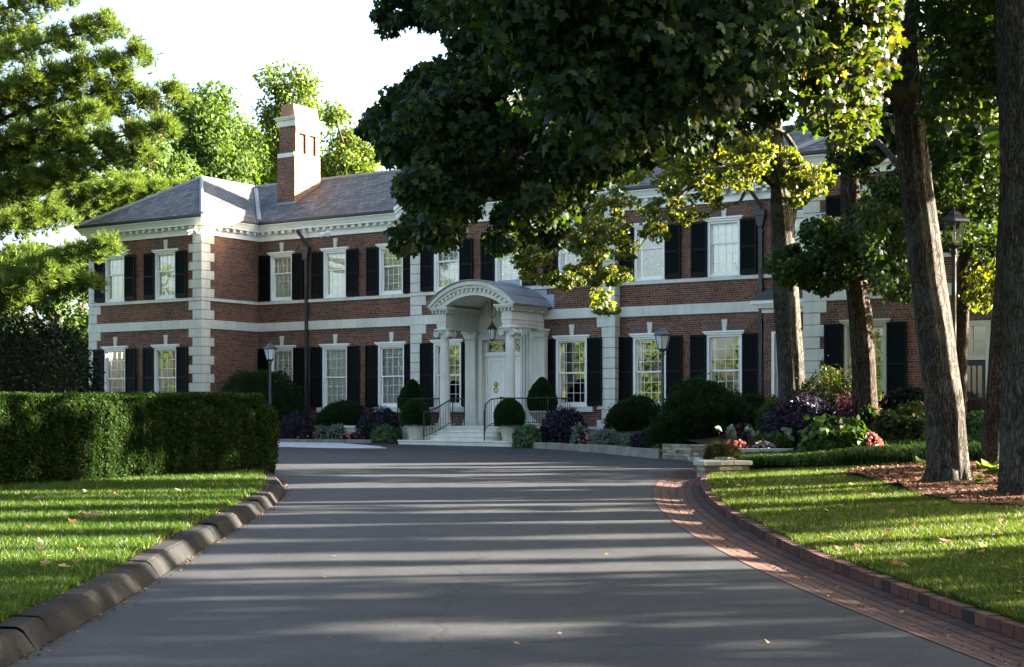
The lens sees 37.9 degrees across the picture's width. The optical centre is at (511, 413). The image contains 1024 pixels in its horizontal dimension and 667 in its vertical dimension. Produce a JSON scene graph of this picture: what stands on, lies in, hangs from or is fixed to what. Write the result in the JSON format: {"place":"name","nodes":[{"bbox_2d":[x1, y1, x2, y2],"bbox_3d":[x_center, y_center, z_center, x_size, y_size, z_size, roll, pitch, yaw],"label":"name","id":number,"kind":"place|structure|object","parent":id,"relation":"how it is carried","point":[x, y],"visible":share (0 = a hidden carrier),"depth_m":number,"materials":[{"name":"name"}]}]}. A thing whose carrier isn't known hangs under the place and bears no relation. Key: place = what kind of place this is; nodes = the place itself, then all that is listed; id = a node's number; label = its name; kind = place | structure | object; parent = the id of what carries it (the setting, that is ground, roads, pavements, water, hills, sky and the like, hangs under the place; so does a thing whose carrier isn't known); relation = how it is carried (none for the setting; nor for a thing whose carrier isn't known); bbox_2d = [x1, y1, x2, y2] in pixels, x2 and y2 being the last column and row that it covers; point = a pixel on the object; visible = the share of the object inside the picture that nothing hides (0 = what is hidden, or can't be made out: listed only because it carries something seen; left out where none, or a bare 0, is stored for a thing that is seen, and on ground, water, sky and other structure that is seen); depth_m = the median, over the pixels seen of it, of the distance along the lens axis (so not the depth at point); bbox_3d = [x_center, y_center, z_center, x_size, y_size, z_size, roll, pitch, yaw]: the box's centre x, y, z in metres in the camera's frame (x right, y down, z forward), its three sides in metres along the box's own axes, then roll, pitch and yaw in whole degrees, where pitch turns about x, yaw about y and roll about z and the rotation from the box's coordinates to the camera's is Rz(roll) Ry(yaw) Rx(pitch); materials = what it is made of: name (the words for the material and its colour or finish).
{"place":"outdoors","nodes":[
{"label":"outdoors","id":0,"kind":"place"},
{"bbox_2d":[0,468,267,621],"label":"grass","id":1,"kind":"structure","parent":0,"point":[116,533],"depth_m":17.39,"materials":[{"name":"green plant"}]},
{"bbox_2d":[0,0,995,332],"label":"sky","id":2,"kind":"structure","parent":0,"point":[229,41],"materials":[{"name":"white"}]},
{"bbox_2d":[7,443,994,666],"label":"driveway","id":3,"kind":"structure","parent":0,"point":[465,556],"depth_m":12.80,"materials":[{"name":"grey asphalt"}]},
{"bbox_2d":[278,442,384,447],"bbox_3d":[-7.643,1.025,48.301,10.334,0.150,3.656,0,0,30],"label":"pebble strip","id":4,"kind":"object","parent":3,"relation":"on","point":[314,445],"visible":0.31,"depth_m":46.94,"materials":[{"name":"grey gravel"}]},
{"bbox_2d":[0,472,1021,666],"bbox_3d":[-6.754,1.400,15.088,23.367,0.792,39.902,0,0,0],"label":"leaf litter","id":5,"kind":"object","parent":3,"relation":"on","point":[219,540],"visible":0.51,"depth_m":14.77,"materials":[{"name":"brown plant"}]},
{"bbox_2d":[28,481,995,666],"bbox_3d":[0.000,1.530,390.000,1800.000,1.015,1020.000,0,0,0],"label":"ground","id":6,"kind":"structure","parent":0,"point":[688,532],"depth_m":12.74,"materials":[{"name":"green plant"}]},
{"bbox_2d":[0,238,89,390],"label":"oak tree","id":7,"kind":"object","parent":6,"relation":"on","point":[77,321],"visible":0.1,"depth_m":66.04,"materials":[{"name":"green plant"}]},
{"bbox_2d":[0,306,109,406],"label":"holly shrub","id":8,"kind":"object","parent":6,"relation":"on","point":[37,362],"visible":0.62,"depth_m":49.48,"materials":[{"name":"green plant"}]},
{"bbox_2d":[0,0,195,320],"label":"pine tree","id":9,"kind":"object","parent":6,"relation":"on","point":[54,138],"visible":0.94,"depth_m":46.27,"materials":[{"name":"green plant"}]},
{"bbox_2d":[0,470,284,666],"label":"concrete kerb","id":10,"kind":"structure","parent":6,"relation":"on","point":[69,610],"depth_m":12.23,"materials":[{"name":"grey concrete"}]},
{"bbox_2d":[110,116,203,198],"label":"oak tree","id":11,"kind":"object","parent":6,"relation":"on","point":[166,170],"visible":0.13,"depth_m":68.25,"materials":[{"name":"green plant"}]},
{"bbox_2d":[160,77,269,184],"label":"oak tree","id":12,"kind":"object","parent":6,"relation":"on","point":[215,141],"visible":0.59,"depth_m":71.99,"materials":[{"name":"green plant"}]},
{"bbox_2d":[230,122,277,184],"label":"oak tree","id":13,"kind":"object","parent":6,"relation":"on","point":[260,156],"visible":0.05,"depth_m":80.57,"materials":[{"name":"green plant"}]},
{"bbox_2d":[250,58,333,184],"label":"locust tree","id":14,"kind":"object","parent":6,"relation":"on","point":[286,94],"visible":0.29,"depth_m":76.99,"materials":[{"name":"green plant"}]},
{"bbox_2d":[278,439,371,442],"bbox_3d":[-8.080,1.126,50.576,7.354,0.548,0.204,0,0,21],"label":"edging stone","id":15,"kind":"object","parent":6,"relation":"on","point":[331,440],"visible":0.25,"depth_m":49.72,"materials":[{"name":"grey stone"}]},
{"bbox_2d":[314,99,382,177],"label":"locust tree","id":16,"kind":"object","parent":6,"relation":"on","point":[348,157],"visible":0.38,"depth_m":74.92,"materials":[{"name":"green plant"}]},
{"bbox_2d":[372,441,397,443],"bbox_3d":[-7.268,1.100,50.805,8.300,0.400,2.700,0,0,33],"label":"flower bed","id":17,"kind":"object","parent":6,"relation":"on","point":[389,442],"visible":0.13,"depth_m":48.91,"materials":[{"name":"soil"}]},
{"bbox_2d":[217,365,307,438],"bbox_3d":[-8.928,-0.323,53.234,3.523,2.900,3.317,0,0,0],"label":"yew shrub","id":18,"kind":"object","parent":17,"relation":"on","point":[285,399],"visible":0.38,"depth_m":52.62,"materials":[{"name":"green plant"}]},
{"bbox_2d":[263,342,277,404],"bbox_3d":[-8.322,-0.745,51.300,0.510,3.490,0.442,0,0,-17],"label":"lamp post","id":19,"kind":"object","parent":17,"relation":"on","point":[270,349],"visible":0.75,"depth_m":51.24,"materials":[{"name":"black metal"}]},
{"bbox_2d":[279,411,316,438],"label":"purple shrub","id":20,"kind":"object","parent":17,"relation":"on","point":[295,425],"visible":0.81,"depth_m":51.15,"materials":[{"name":"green plant"}]},
{"bbox_2d":[313,424,327,438],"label":"variegated plant","id":21,"kind":"object","parent":17,"relation":"on","point":[320,432],"visible":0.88,"depth_m":50.86,"materials":[{"name":"green plant"}]},
{"bbox_2d":[325,422,347,438],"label":"variegated plant","id":22,"kind":"object","parent":17,"relation":"on","point":[336,431],"visible":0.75,"depth_m":50.52,"materials":[{"name":"green plant"}]},
{"bbox_2d":[354,405,401,439],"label":"purple shrub","id":23,"kind":"object","parent":17,"relation":"on","point":[374,419],"visible":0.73,"depth_m":49.86,"materials":[{"name":"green plant"}]},
{"bbox_2d":[368,423,402,441],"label":"euonymus shrub","id":24,"kind":"object","parent":17,"relation":"on","point":[385,432],"visible":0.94,"depth_m":49.32,"materials":[{"name":"green plant"}]},
{"bbox_2d":[73,104,997,446],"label":"brick mansion","id":25,"kind":"structure","parent":6,"relation":"on","point":[213,284],"depth_m":51.88,"materials":[{"name":"brick"}]},
{"bbox_2d":[101,346,128,392],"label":"window","id":26,"kind":"structure","parent":25,"relation":"in","point":[108,350],"depth_m":56.84,"materials":[{"name":"white paint"}]},
{"bbox_2d":[104,252,127,302],"bbox_3d":[-15.016,-5.155,56.587,1.300,1.830,0.316,0,0,33],"label":"window","id":27,"kind":"structure","parent":25,"relation":"in","point":[114,265],"depth_m":56.73,"materials":[{"name":"white glass"}]},
{"bbox_2d":[151,248,178,299],"bbox_3d":[-12.759,-5.155,55.105,1.300,1.830,0.316,0,0,33],"label":"window","id":28,"kind":"structure","parent":25,"relation":"in","point":[164,258],"depth_m":55.25,"materials":[{"name":"white glass"}]},
{"bbox_2d":[150,344,179,400],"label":"window","id":29,"kind":"structure","parent":25,"relation":"in","point":[158,349],"depth_m":55.33,"materials":[{"name":"white paint"}]},
{"bbox_2d":[267,251,294,300],"bbox_3d":[-8.604,-5.155,55.965,1.300,1.830,0.316,0,0,33],"label":"window","id":30,"kind":"structure","parent":25,"relation":"in","point":[281,262],"depth_m":56.10,"materials":[{"name":"white glass"}]},
{"bbox_2d":[271,345,296,411],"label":"window","id":31,"kind":"structure","parent":25,"relation":"in","point":[287,350],"depth_m":56.04,"materials":[{"name":"white paint"}]},
{"bbox_2d":[316,343,350,411],"bbox_3d":[-6.431,-1.310,54.538,1.640,2.500,0.317,0,0,33],"label":"window","id":32,"kind":"structure","parent":25,"relation":"in","point":[334,356],"depth_m":54.69,"materials":[{"name":"white paint"}]},
{"bbox_2d":[320,246,349,297],"bbox_3d":[-6.431,-5.155,54.537,1.300,1.830,0.316,0,0,33],"label":"window","id":33,"kind":"structure","parent":25,"relation":"in","point":[334,259],"depth_m":54.66,"materials":[{"name":"white glass"}]},
{"bbox_2d":[375,242,403,294],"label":"window","id":34,"kind":"structure","parent":25,"relation":"in","point":[396,265],"depth_m":53.32,"materials":[{"name":"white glass"}]},
{"bbox_2d":[374,341,407,411],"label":"window","id":35,"kind":"structure","parent":25,"relation":"in","point":[396,359],"depth_m":53.32,"materials":[{"name":"white paint"}]},
{"bbox_2d":[403,424,427,439],"bbox_3d":[-3.148,0.590,48.698,0.731,0.520,0.731,0,0,-28],"label":"stone pot","id":36,"kind":"object","parent":25,"relation":"on","point":[414,432],"visible":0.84,"depth_m":48.48,"materials":[{"name":"stone"}]},
{"bbox_2d":[400,398,431,426],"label":"topiary","id":37,"kind":"object","parent":36,"relation":"in","point":[412,411],"visible":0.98,"depth_m":48.38,"materials":[{"name":"green plant"}]},
{"bbox_2d":[397,397,439,422],"bbox_3d":[-2.732,-0.080,50.548,1.820,0.960,1.534,0,0,34],"label":"stair railing","id":38,"kind":"object","parent":25,"relation":"on","point":[400,399],"visible":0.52,"depth_m":50.14,"materials":[{"name":"metal"}]},
{"bbox_2d":[423,397,464,439],"bbox_3d":[-2.139,0.145,48.726,0.268,1.410,2.003,0,0,40],"label":"stair railing","id":39,"kind":"object","parent":25,"relation":"on","point":[452,398],"visible":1,"depth_m":48.57,"materials":[{"name":"metal"}]},
{"bbox_2d":[434,236,458,290],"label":"window","id":40,"kind":"structure","parent":25,"relation":"in","point":[452,259],"depth_m":51.61,"materials":[{"name":"white glass"}]},
{"bbox_2d":[429,339,491,411],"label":"window","id":41,"kind":"structure","parent":25,"relation":"in","point":[454,344],"depth_m":51.67,"materials":[{"name":"white paint"}]},
{"bbox_2d":[485,300,496,341],"bbox_3d":[-0.637,-3.080,49.156,0.532,1.416,0.494,0,0,0],"label":"hanging lantern","id":42,"kind":"object","parent":25,"relation":"hanging from","point":[491,328],"visible":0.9,"depth_m":49.13,"materials":[{"name":"brown metal"}]},
{"bbox_2d":[488,357,504,424],"bbox_3d":[-0.538,-0.765,50.302,0.672,2.310,0.151,0,0,33],"label":"door","id":43,"kind":"structure","parent":25,"relation":"in","point":[496,365],"depth_m":50.35,"materials":[{"name":"white paint"}]},
{"bbox_2d":[497,424,518,440],"bbox_3d":[-0.081,0.590,46.683,0.731,0.520,0.731,0,0,-39],"label":"stone pot","id":44,"kind":"object","parent":25,"relation":"on","point":[506,433],"visible":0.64,"depth_m":46.45,"materials":[{"name":"stone"}]},
{"bbox_2d":[493,397,525,426],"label":"topiary","id":45,"kind":"object","parent":44,"relation":"in","point":[510,411],"visible":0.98,"depth_m":46.37,"materials":[{"name":"green plant"}]},
{"bbox_2d":[483,397,534,440],"bbox_3d":[0.110,0.145,47.800,2.912,1.410,0.404,0,0,-41],"label":"stair railing","id":46,"kind":"object","parent":25,"relation":"on","point":[501,398],"visible":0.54,"depth_m":47.38,"materials":[{"name":"metal"}]},
{"bbox_2d":[495,254,522,285],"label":"window","id":47,"kind":"structure","parent":25,"relation":"in","point":[510,274],"depth_m":50.23,"materials":[{"name":"white glass"}]},
{"bbox_2d":[515,356,519,401],"bbox_3d":[0.054,-0.765,49.966,0.672,2.310,0.065,0,0,33],"label":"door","id":48,"kind":"structure","parent":25,"relation":"in","point":[517,358],"depth_m":49.86,"materials":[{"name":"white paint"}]},
{"bbox_2d":[528,411,553,426],"bbox_3d":[0.965,0.160,47.910,0.900,0.500,0.900,0,0,0],"label":"stone urn","id":49,"kind":"object","parent":25,"relation":"on","point":[532,414],"visible":0.48,"depth_m":47.65,"materials":[{"name":"grey stone"}]},
{"bbox_2d":[526,376,557,410],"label":"topiary","id":50,"kind":"object","parent":49,"relation":"in","point":[541,386],"visible":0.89,"depth_m":47.62,"materials":[{"name":"green plant"}]},
{"bbox_2d":[524,396,571,422],"bbox_3d":[1.161,-0.080,48.031,0.935,0.960,1.484,0,0,33],"label":"stair railing","id":51,"kind":"object","parent":25,"relation":"on","point":[545,398],"visible":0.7,"depth_m":47.39,"materials":[{"name":"metal"}]},
{"bbox_2d":[558,227,585,281],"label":"window","id":52,"kind":"structure","parent":25,"relation":"in","point":[571,258],"depth_m":48.92,"materials":[{"name":"white glass"}]},
{"bbox_2d":[552,334,593,411],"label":"window","id":53,"kind":"structure","parent":25,"relation":"in","point":[571,350],"depth_m":48.96,"materials":[{"name":"glass"}]},
{"bbox_2d":[629,333,665,405],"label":"window","id":54,"kind":"structure","parent":25,"relation":"in","point":[646,354],"depth_m":47.81,"materials":[{"name":"glass"}]},
{"bbox_2d":[630,221,667,280],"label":"window","id":55,"kind":"structure","parent":25,"relation":"in","point":[649,265],"depth_m":47.74,"materials":[{"name":"white glass"}]},
{"bbox_2d":[703,215,743,276],"bbox_3d":[6.566,-5.155,45.999,1.300,1.830,0.316,0,0,33],"label":"window","id":56,"kind":"structure","parent":25,"relation":"in","point":[724,231],"depth_m":46.11,"materials":[{"name":"white glass"}]},
{"bbox_2d":[703,330,745,395],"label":"window","id":57,"kind":"structure","parent":25,"relation":"in","point":[724,348],"depth_m":46.37,"materials":[{"name":"glass"}]},
{"bbox_2d":[839,318,890,410],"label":"window","id":58,"kind":"structure","parent":25,"relation":"in","point":[879,325],"depth_m":40.66,"materials":[{"name":"beige paint"}]},
{"bbox_2d":[967,360,985,413],"bbox_3d":[11.862,-0.515,38.946,1.060,1.730,0.120,0,0,33],"label":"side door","id":59,"kind":"structure","parent":25,"relation":"in","point":[976,370],"depth_m":38.80,"materials":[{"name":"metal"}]},
{"bbox_2d":[661,444,749,465],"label":"stone wall","id":60,"kind":"structure","parent":6,"relation":"on","point":[685,452],"depth_m":36.60,"materials":[{"name":"grey stone"}]},
{"bbox_2d":[652,467,1023,666],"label":"brick gutter","id":61,"kind":"object","parent":6,"relation":"on","point":[977,638],"visible":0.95,"depth_m":13.39,"materials":[{"name":"brown brick"}]},
{"bbox_2d":[700,473,1023,641],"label":"brick kerb","id":62,"kind":"structure","parent":6,"relation":"on","point":[1000,624],"depth_m":12.84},
{"bbox_2d":[617,414,969,446],"bbox_3d":[16.300,0.462,38.300,27.400,1.123,15.400,0,0,0],"label":"planting bed","id":63,"kind":"object","parent":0,"point":[709,440],"visible":0.05,"depth_m":37.46,"materials":[{"name":"soil"}]},
{"bbox_2d":[509,85,839,404],"bbox_3d":[4.039,-4.995,36.357,8.370,11.011,5.551,0,0,0],"label":"maple tree","id":64,"kind":"object","parent":63,"relation":"on","point":[741,159],"visible":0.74,"depth_m":35.64,"materials":[{"name":"green plant"}]},
{"bbox_2d":[659,373,707,410],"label":"yew shrub","id":65,"kind":"object","parent":63,"relation":"on","point":[676,388],"visible":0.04,"depth_m":42.83,"materials":[{"name":"green plant"}]},
{"bbox_2d":[636,368,760,448],"bbox_3d":[5.207,-0.039,38.862,3.245,2.306,3.226,0,0,-44],"label":"yew shrub","id":66,"kind":"object","parent":63,"relation":"on","point":[702,408],"visible":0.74,"depth_m":38.20,"materials":[{"name":"green plant"}]},
{"bbox_2d":[701,440,745,465],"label":"bronze sedge","id":67,"kind":"object","parent":63,"relation":"on","point":[715,450],"visible":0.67,"depth_m":30.73,"materials":[{"name":"brown plant"}]},
{"bbox_2d":[719,422,759,445],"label":"coleus plant","id":68,"kind":"object","parent":63,"relation":"on","point":[739,429],"visible":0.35,"depth_m":34.80,"materials":[{"name":"purple plant"}]},
{"bbox_2d":[745,391,767,413],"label":"yew shrub","id":69,"kind":"object","parent":63,"relation":"on","point":[753,399],"visible":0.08,"depth_m":40.91,"materials":[{"name":"green plant"}]},
{"bbox_2d":[752,393,777,431],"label":"fern shrub","id":70,"kind":"object","parent":63,"relation":"on","point":[769,403],"visible":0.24,"depth_m":37.83,"materials":[{"name":"green plant"}]},
{"bbox_2d":[748,431,792,447],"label":"fern shrub","id":71,"kind":"object","parent":63,"relation":"on","point":[778,440],"visible":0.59,"depth_m":33.77,"materials":[{"name":"green plant"}]},
{"bbox_2d":[756,388,836,445],"bbox_3d":[6.790,0.151,34.786,2.178,1.538,2.072,0,0,-43],"label":"plum shrub","id":72,"kind":"object","parent":63,"relation":"on","point":[792,412],"visible":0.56,"depth_m":34.42,"materials":[{"name":"purple plant"}]},
{"bbox_2d":[779,355,881,412],"bbox_3d":[7.737,-0.389,36.337,2.445,2.077,2.263,0,0,23],"label":"nandina shrub","id":73,"kind":"object","parent":63,"relation":"on","point":[830,394],"visible":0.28,"depth_m":36.08,"materials":[{"name":"green plant"}]},
{"bbox_2d":[793,414,883,464],"bbox_3d":[6.954,0.551,32.010,1.922,1.122,1.764,0,0,0],"label":"hydrangea bush","id":74,"kind":"object","parent":63,"relation":"on","point":[829,433],"visible":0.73,"depth_m":31.54,"materials":[{"name":"green plant"}]},
{"bbox_2d":[759,0,943,416],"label":"maple tree","id":75,"kind":"object","parent":63,"relation":"on","point":[852,256],"visible":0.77,"depth_m":31.47,"materials":[{"name":"green plant"}]},
{"bbox_2d":[833,380,887,417],"bbox_3d":[7.892,0.047,34.274,1.644,1.684,1.512,0,0,-23],"label":"plum shrub","id":76,"kind":"object","parent":63,"relation":"on","point":[847,406],"visible":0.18,"depth_m":34.10,"materials":[{"name":"purple plant"}]},
{"bbox_2d":[854,404,879,429],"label":"golden shrub","id":77,"kind":"object","parent":63,"relation":"on","point":[867,416],"visible":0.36,"depth_m":33.46,"materials":[{"name":"green plant"}]},
{"bbox_2d":[870,404,925,442],"bbox_3d":[8.662,0.331,33.003,1.742,1.090,1.654,0,0,0],"label":"azalea bush","id":78,"kind":"object","parent":63,"relation":"on","point":[907,423],"visible":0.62,"depth_m":32.55,"materials":[{"name":"green plant"}]},
{"bbox_2d":[878,384,923,410],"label":"holly shrub","id":79,"kind":"object","parent":63,"relation":"on","point":[897,396],"visible":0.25,"depth_m":37.59,"materials":[{"name":"green plant"}]},
{"bbox_2d":[935,108,998,424],"bbox_3d":[10.536,-4.075,34.729,2.385,9.737,5.012,0,0,14],"label":"maple tree","id":80,"kind":"object","parent":63,"relation":"on","point":[971,293],"visible":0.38,"depth_m":33.37,"materials":[{"name":"green plant"}]},
{"bbox_2d":[966,410,983,439],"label":"azalea bush","id":81,"kind":"object","parent":63,"relation":"on","point":[974,425],"visible":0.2,"depth_m":33.20,"materials":[{"name":"green plant"}]},
{"bbox_2d":[705,463,1023,622],"bbox_3d":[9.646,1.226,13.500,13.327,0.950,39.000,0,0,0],"label":"lawn","id":82,"kind":"structure","parent":0,"point":[900,485],"depth_m":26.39,"materials":[{"name":"green plant"}]},
{"bbox_2d":[693,458,752,477],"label":"stone wall","id":83,"kind":"structure","parent":82,"relation":"on","point":[705,466],"depth_m":29.62,"materials":[{"name":"grey stone"}]},
{"bbox_2d":[738,448,793,466],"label":"stone wall","id":84,"kind":"structure","parent":82,"relation":"on","point":[745,450],"depth_m":32.17,"materials":[{"name":"grey stone"}]},
{"bbox_2d":[737,432,981,464],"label":"lilyturf grass","id":85,"kind":"structure","parent":82,"relation":"on","point":[901,451],"depth_m":30.16,"materials":[{"name":"green plant"}]},
{"bbox_2d":[841,461,1023,504],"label":"mulch bed","id":86,"kind":"object","parent":82,"relation":"on","point":[967,499],"visible":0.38,"depth_m":22.33,"materials":[{"name":"brown wood"}]},
{"bbox_2d":[353,0,971,481],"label":"maple tree","id":87,"kind":"object","parent":86,"relation":"on","point":[601,94],"visible":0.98,"depth_m":16.83,"materials":[{"name":"green plant"}]},
{"bbox_2d":[779,15,1003,467],"bbox_3d":[9.927,-5.521,30.730,8.933,14.061,7.492,0,0,-30],"label":"maple tree","id":88,"kind":"object","parent":86,"relation":"on","point":[953,146],"visible":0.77,"depth_m":31.16,"materials":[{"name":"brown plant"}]},
{"bbox_2d":[787,0,1023,493],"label":"maple tree","id":89,"kind":"object","parent":86,"relation":"on","point":[978,47],"visible":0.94,"depth_m":20.56,"materials":[{"name":"green plant"}]},
{"bbox_2d":[976,459,998,475],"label":"hosta","id":90,"kind":"object","parent":86,"relation":"on","point":[993,468],"visible":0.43,"depth_m":24.13,"materials":[{"name":"green plant"}]},
{"bbox_2d":[939,207,968,342],"bbox_3d":[8.745,-1.628,29.500,0.622,4.955,0.539,0,0,-17],"label":"lamp post","id":91,"kind":"object","parent":82,"relation":"on","point":[953,218],"visible":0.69,"depth_m":29.46,"materials":[{"name":"black metal"}]},
{"bbox_2d":[862,432,883,446],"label":"coral flowers","id":92,"kind":"object","parent":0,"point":[874,442],"visible":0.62,"depth_m":31.44,"materials":[{"name":"pink plant"}]},
{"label":"left lawn","id":93,"kind":"structure","parent":0,"visible":0},
{"bbox_2d":[0,390,281,486],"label":"clipped hedge","id":94,"kind":"object","parent":93,"relation":"on","point":[61,436],"visible":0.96,"depth_m":26.43,"materials":[{"name":"green plant"}]},
{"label":"flower bed","id":95,"kind":"structure","parent":0,"visible":0},
{"bbox_2d":[511,423,543,447],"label":"euonymus shrub","id":96,"kind":"object","parent":95,"relation":"on","point":[526,435],"visible":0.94,"depth_m":44.95,"materials":[{"name":"green plant"}]},
{"bbox_2d":[539,405,589,443],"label":"purple shrub","id":97,"kind":"object","parent":95,"relation":"on","point":[556,429],"visible":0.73,"depth_m":45.18,"materials":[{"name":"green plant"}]},
{"bbox_2d":[569,422,587,443],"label":"variegated plant","id":98,"kind":"object","parent":95,"relation":"on","point":[579,431],"visible":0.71,"depth_m":44.28,"materials":[{"name":"green plant"}]},
{"bbox_2d":[532,442,662,458],"bbox_3d":[2.120,1.128,41.759,0.546,0.544,8.913,0,0,-24],"label":"edging stone","id":99,"kind":"object","parent":95,"relation":"on","point":[653,453],"visible":0.45,"depth_m":40.91,"materials":[{"name":"grey stone"}]},
{"bbox_2d":[586,427,622,445],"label":"variegated plant","id":100,"kind":"object","parent":95,"relation":"on","point":[608,436],"visible":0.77,"depth_m":42.62,"materials":[{"name":"green plant"}]},
{"bbox_2d":[629,430,647,447],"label":"purple shrub","id":101,"kind":"object","parent":95,"relation":"on","point":[638,437],"visible":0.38,"depth_m":40.21,"materials":[{"name":"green plant"}]},
{"bbox_2d":[654,326,671,410],"bbox_3d":[4.041,-0.686,40.000,0.520,3.371,0.450,0,0,-17],"label":"lamp post","id":102,"kind":"object","parent":95,"relation":"on","point":[662,335],"visible":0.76,"depth_m":39.92,"materials":[{"name":"black metal"}]},
{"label":"terrace soil","id":103,"kind":"structure","parent":0,"visible":0},
{"bbox_2d":[312,397,368,429],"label":"yew shrub","id":104,"kind":"object","parent":103,"relation":"on","point":[348,412],"visible":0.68,"depth_m":51.81,"materials":[{"name":"green plant"}]},
{"bbox_2d":[600,393,660,431],"bbox_3d":[3.772,0.016,45.570,2.055,1.340,1.934,0,0,-21],"label":"yew shrub","id":105,"kind":"object","parent":103,"relation":"on","point":[634,412],"visible":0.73,"depth_m":45.09,"materials":[{"name":"green plant"}]},
{"bbox_3d":[-3.398,0.160,50.776,0.900,0.500,0.900,0,0,0],"label":"stone urn","id":106,"kind":"object","parent":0,"visible":0},
{"bbox_2d":[398,379,427,407],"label":"topiary","id":107,"kind":"object","parent":106,"relation":"in","point":[412,388],"visible":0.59,"depth_m":50.52,"materials":[{"name":"green plant"}]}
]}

